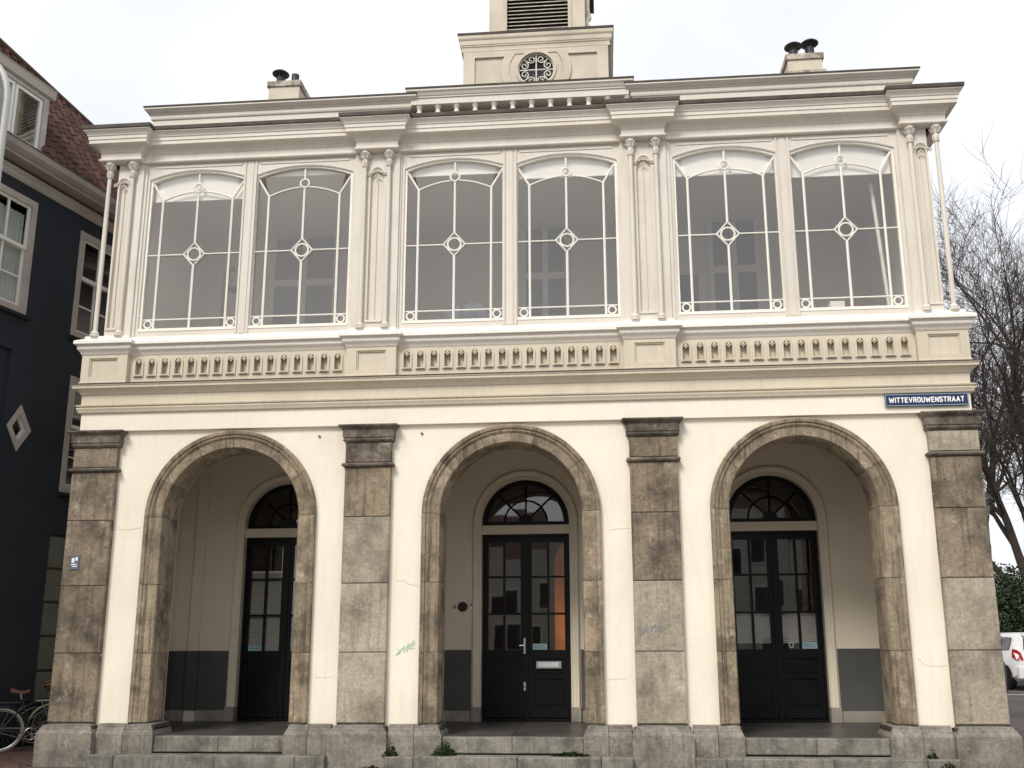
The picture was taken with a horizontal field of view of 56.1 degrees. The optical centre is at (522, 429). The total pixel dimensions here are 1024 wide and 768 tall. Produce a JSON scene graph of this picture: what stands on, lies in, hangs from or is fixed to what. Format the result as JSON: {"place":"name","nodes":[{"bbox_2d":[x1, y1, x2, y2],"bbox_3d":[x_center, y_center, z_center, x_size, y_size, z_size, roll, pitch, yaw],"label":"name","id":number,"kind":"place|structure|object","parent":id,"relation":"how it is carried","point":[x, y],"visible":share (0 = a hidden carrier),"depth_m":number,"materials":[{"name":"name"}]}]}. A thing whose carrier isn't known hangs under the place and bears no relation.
{"place":"outdoors","nodes":[
{"label":"outdoors","id":0,"kind":"place"},
{"bbox_2d":[0,745,33,767],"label":"brick pavement","id":1,"kind":"structure","parent":0,"point":[15,757],"depth_m":15.16,"materials":[{"name":"brown brick"}]},
{"bbox_2d":[0,680,50,752],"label":"bicycle","id":2,"kind":"object","parent":1,"relation":"on","point":[19,716],"visible":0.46,"depth_m":16.03,"materials":[{"name":"grey metal"}]},
{"bbox_2d":[14,686,50,745],"bbox_3d":[-8.208,5.085,17.359,1.829,1.141,0.612,9,-11,-34],"label":"bicycle","id":3,"kind":"object","parent":1,"relation":"on","point":[36,704],"visible":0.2,"depth_m":17.01,"materials":[{"name":"black metal"}]},
{"bbox_2d":[28,699,49,741],"bbox_3d":[-7.751,5.003,17.003,1.829,1.141,0.612,7,-11,-30],"label":"bicycle","id":4,"kind":"object","parent":1,"relation":"on","point":[39,709],"visible":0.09,"depth_m":16.61,"materials":[{"name":"black metal"}]},
{"bbox_2d":[0,0,1023,624],"label":"sky","id":5,"kind":"structure","parent":0,"point":[110,59],"materials":[{"name":"white"}]},
{"bbox_2d":[28,682,1023,767],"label":"ground","id":6,"kind":"structure","parent":0,"point":[1015,697],"depth_m":20.72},
{"bbox_2d":[0,38,118,748],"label":"blue house","id":7,"kind":"structure","parent":6,"relation":"on","point":[53,185],"depth_m":18.01,"materials":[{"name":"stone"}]},
{"bbox_2d":[0,202,23,302],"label":"net curtain","id":8,"kind":"object","parent":7,"relation":"hanging from","point":[10,258],"visible":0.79,"depth_m":17.68,"materials":[{"name":"white fabric"}]},
{"bbox_2d":[32,0,1023,767],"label":"guardhouse","id":9,"kind":"structure","parent":6,"relation":"on","point":[598,478],"depth_m":15.28,"materials":[{"name":"beige paint"}]},
{"bbox_2d":[69,555,79,569],"bbox_3d":[-6.946,2.057,14.878,0.156,0.220,0.014,-1,-13,5],"label":"wall plaque","id":10,"kind":"object","parent":9,"relation":"attached to","point":[74,562],"depth_m":14.87,"materials":[{"name":"blue metal"}]},
{"bbox_2d":[155,174,243,202],"bbox_3d":[-5.491,-4.200,16.393,1.580,0.627,0.050,-1,-13,5],"label":"roller blind","id":11,"kind":"object","parent":9,"relation":"attached to","point":[226,185],"visible":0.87,"depth_m":16.38,"materials":[{"name":"white fabric"}]},
{"bbox_2d":[219,266,237,325],"bbox_3d":[-5.012,-1.904,16.478,0.640,1.974,0.390,-1,-13,5],"label":"arched floor lamp","id":12,"kind":"object","parent":9,"relation":"on","point":[232,286],"visible":0.29,"depth_m":16.52,"materials":[{"name":"grey"}]},
{"bbox_2d":[237,484,297,720],"bbox_3d":[-4.297,3.088,17.495,1.580,4.235,0.140,-1,-13,5],"label":"double door","id":13,"kind":"structure","parent":9,"relation":"in","point":[264,676],"depth_m":17.31,"materials":[{"name":"black paint"}]},
{"bbox_2d":[248,571,294,650],"bbox_3d":[-4.292,3.291,17.498,1.400,1.430,0.026,-1,-13,5],"label":"venetian blind","id":14,"kind":"object","parent":9,"relation":"attached to","point":[270,636],"visible":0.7,"depth_m":17.53,"materials":[{"name":"grey plastic"}]},
{"bbox_2d":[267,236,339,324],"bbox_3d":[-4.386,-2.590,19.172,1.400,2.680,0.050,-1,-13,5],"label":"inner window","id":15,"kind":"structure","parent":9,"relation":"in","point":[318,269],"depth_m":19.26,"materials":[{"name":"grey glass"}]},
{"bbox_2d":[267,169,343,177],"bbox_3d":[-3.658,-4.426,16.286,1.580,0.247,0.050,-1,-13,5],"label":"roller blind","id":16,"kind":"object","parent":9,"relation":"attached to","point":[312,172],"visible":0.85,"depth_m":16.26,"materials":[{"name":"white fabric"}]},
{"bbox_2d":[380,742,397,756],"bbox_3d":[-1.904,4.579,13.741,0.263,0.217,0.185,-1,-13,5],"label":"weed","id":17,"kind":"object","parent":9,"relation":"on","point":[392,751],"visible":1,"depth_m":13.73,"materials":[{"name":"green plant"}]},
{"bbox_2d":[430,740,457,755],"bbox_3d":[-1.131,4.553,13.749,0.419,0.265,0.191,-1,-13,5],"label":"weed","id":18,"kind":"object","parent":9,"relation":"on","point":[445,751],"visible":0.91,"depth_m":13.72,"materials":[{"name":"green plant"}]},
{"bbox_2d":[409,163,502,177],"bbox_3d":[-1.117,-4.427,16.067,1.580,0.362,0.050,-1,-13,5],"label":"roller blind","id":19,"kind":"object","parent":9,"relation":"attached to","point":[461,169],"visible":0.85,"depth_m":16.05,"materials":[{"name":"white fabric"}]},
{"bbox_2d":[458,602,467,611],"bbox_3d":[-1.064,3.133,17.006,0.176,0.176,0.030,-1,-13,5],"label":"round bell plate","id":20,"kind":"object","parent":9,"relation":"attached to","point":[462,606],"visible":1,"depth_m":17.00,"materials":[{"name":"red"}]},
{"bbox_2d":[436,301,492,319],"bbox_3d":[-0.914,-1.884,15.734,1.101,0.484,0.288,-1,-13,5],"label":"cloth heap","id":21,"kind":"object","parent":9,"relation":"on","point":[468,314],"visible":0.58,"depth_m":15.69,"materials":[{"name":"grey fabric"}]},
{"bbox_2d":[482,480,571,721],"bbox_3d":[0.065,2.986,17.112,1.580,4.235,0.197,-1,-13,5],"label":"double door","id":22,"kind":"structure","parent":9,"relation":"in","point":[525,684],"depth_m":16.90,"materials":[{"name":"black paint"}]},
{"bbox_2d":[521,227,569,316],"bbox_3d":[0.446,-2.697,18.779,0.960,2.680,0.050,-1,-13,5],"label":"inner window","id":23,"kind":"structure","parent":9,"relation":"in","point":[548,259],"depth_m":18.86,"materials":[{"name":"grey glass"}]},
{"bbox_2d":[554,543,564,649],"bbox_3d":[1.117,3.722,18.365,1.000,3.335,0.065,-1,-13,5],"label":"inner arched door","id":24,"kind":"structure","parent":9,"relation":"in","point":[559,557],"depth_m":18.48,"materials":[{"name":"orange wood"}]},
{"bbox_2d":[518,158,613,179],"bbox_3d":[0.717,-4.406,15.904,1.580,0.487,0.050,-1,-13,5],"label":"roller blind","id":25,"kind":"object","parent":9,"relation":"attached to","point":[576,166],"visible":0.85,"depth_m":15.89,"materials":[{"name":"white fabric"}]},
{"bbox_2d":[551,750,589,756],"bbox_3d":[0.684,4.591,13.600,0.594,0.112,0.202,-1,-13,5],"label":"weed","id":26,"kind":"object","parent":9,"relation":"on","point":[570,753],"visible":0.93,"depth_m":13.58,"materials":[{"name":"green plant"}]},
{"bbox_2d":[679,274,699,311],"bbox_3d":[2.764,-2.005,16.113,0.440,1.250,0.450,-1,-13,5],"label":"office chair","id":27,"kind":"object","parent":9,"relation":"in","point":[685,289],"visible":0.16,"depth_m":16.12,"materials":[{"name":"grey"}]},
{"bbox_2d":[675,151,773,177],"bbox_3d":[3.278,-4.424,15.687,1.580,0.567,0.050,-1,-13,5],"label":"roller blind","id":28,"kind":"object","parent":9,"relation":"attached to","point":[702,162],"visible":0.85,"depth_m":15.67,"materials":[{"name":"white fabric"}]},
{"bbox_2d":[706,219,763,310],"bbox_3d":[4.104,-2.778,18.482,1.000,2.680,0.050,-1,-13,5],"label":"inner window","id":29,"kind":"structure","parent":9,"relation":"in","point":[745,255],"depth_m":18.56,"materials":[{"name":"grey glass"}]},
{"bbox_2d":[736,613,816,642],"bbox_3d":[4.409,3.436,16.715,1.400,0.540,0.026,-1,-13,5],"label":"venetian blind","id":30,"kind":"object","parent":9,"relation":"attached to","point":[786,636],"visible":0.84,"depth_m":16.71,"materials":[{"name":"grey plastic"}]},
{"bbox_2d":[729,476,829,721],"bbox_3d":[4.402,2.896,16.788,1.580,4.235,0.140,-1,-13,5],"label":"double door","id":31,"kind":"structure","parent":9,"relation":"in","point":[777,683],"depth_m":16.54,"materials":[{"name":"black paint"}]},
{"bbox_2d":[800,595,812,610],"bbox_3d":[4.945,3.087,16.925,0.450,0.366,0.346,-1,-13,5],"label":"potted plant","id":32,"kind":"object","parent":9,"relation":"on","point":[803,608],"visible":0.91,"depth_m":16.87,"materials":[{"name":"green plant"}]},
{"bbox_2d":[827,301,844,306],"bbox_3d":[4.983,-1.899,15.235,0.230,0.250,0.180,-1,-13,5],"label":"white box","id":33,"kind":"object","parent":9,"relation":"on","point":[836,303],"visible":0.36,"depth_m":15.16,"materials":[{"name":"white cardboard"}]},
{"bbox_2d":[790,146,890,177],"bbox_3d":[5.112,-4.416,15.527,1.580,0.667,0.050,-1,-13,5],"label":"roller blind","id":34,"kind":"object","parent":9,"relation":"attached to","point":[807,160],"visible":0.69,"depth_m":15.50,"materials":[{"name":"white fabric"}]},
{"bbox_2d":[869,182,890,304],"bbox_3d":[5.742,-2.917,15.406,0.183,2.303,0.058,-8,-15,32],"label":"leaning pole","id":35,"kind":"object","parent":9,"relation":"on","point":[879,242],"visible":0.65,"depth_m":15.40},
{"bbox_2d":[884,392,968,406],"bbox_3d":[6.028,-0.453,14.324,1.214,0.190,0.015,-1,-13,5],"label":"street sign","id":36,"kind":"object","parent":9,"relation":"attached to","point":[925,399],"visible":1,"depth_m":14.32,"materials":[{"name":"blue metal"}]},
{"bbox_2d":[926,749,938,758],"bbox_3d":[5.617,4.447,13.153,0.175,0.161,0.188,-1,-13,5],"label":"weed","id":37,"kind":"object","parent":9,"relation":"on","point":[934,756],"visible":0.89,"depth_m":13.13,"materials":[{"name":"green plant"}]},
{"bbox_2d":[941,760,956,767],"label":"weed","id":38,"kind":"object","parent":6,"relation":"on","point":[953,765],"visible":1,"depth_m":12.92,"materials":[{"name":"green plant"}]},
{"bbox_2d":[931,124,1023,585],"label":"bare tree","id":39,"kind":"object","parent":6,"relation":"on","point":[1014,360],"visible":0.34,"depth_m":34.30,"materials":[{"name":"brown plant"}]},
{"bbox_2d":[938,246,1023,534],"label":"bare tree","id":40,"kind":"object","parent":6,"relation":"on","point":[998,484],"visible":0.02,"depth_m":45.51,"materials":[{"name":"brown plant"}]},
{"bbox_2d":[972,289,1023,467],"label":"bare tree","id":41,"kind":"object","parent":6,"relation":"on","point":[1002,352],"visible":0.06,"depth_m":41.18,"materials":[{"name":"brown plant"}]},
{"bbox_2d":[992,561,1023,632],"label":"evergreen bush","id":42,"kind":"object","parent":6,"relation":"on","point":[1010,606],"visible":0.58,"depth_m":29.91,"materials":[{"name":"green plant"}]},
{"bbox_2d":[1000,632,1023,689],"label":"parked car","id":43,"kind":"object","parent":6,"relation":"on","point":[1012,643],"visible":0.48,"depth_m":25.99,"materials":[{"name":"white paint"}]},
{"bbox_2d":[846,304,865,306],"bbox_3d":[5.272,-1.866,15.203,0.320,0.170,0.320,-1,-13,5],"label":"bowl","id":44,"kind":"object","parent":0,"point":[857,305],"visible":0.11,"depth_m":15.08,"materials":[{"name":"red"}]},
{"bbox_2d":[985,492,1007,691],"bbox_3d":[12.494,4.199,25.484,0.520,5.330,0.520,-1,-13,5],"label":"lantern post","id":45,"kind":"object","parent":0,"point":[988,497],"visible":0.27,"depth_m":25.26,"materials":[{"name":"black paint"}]},
{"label":"pavement","id":46,"kind":"structure","parent":0,"visible":0},
{"bbox_2d":[0,64,10,183],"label":"street lamp","id":47,"kind":"object","parent":46,"relation":"on","point":[6,105],"visible":1,"depth_m":11.01,"materials":[{"name":"grey paint"}]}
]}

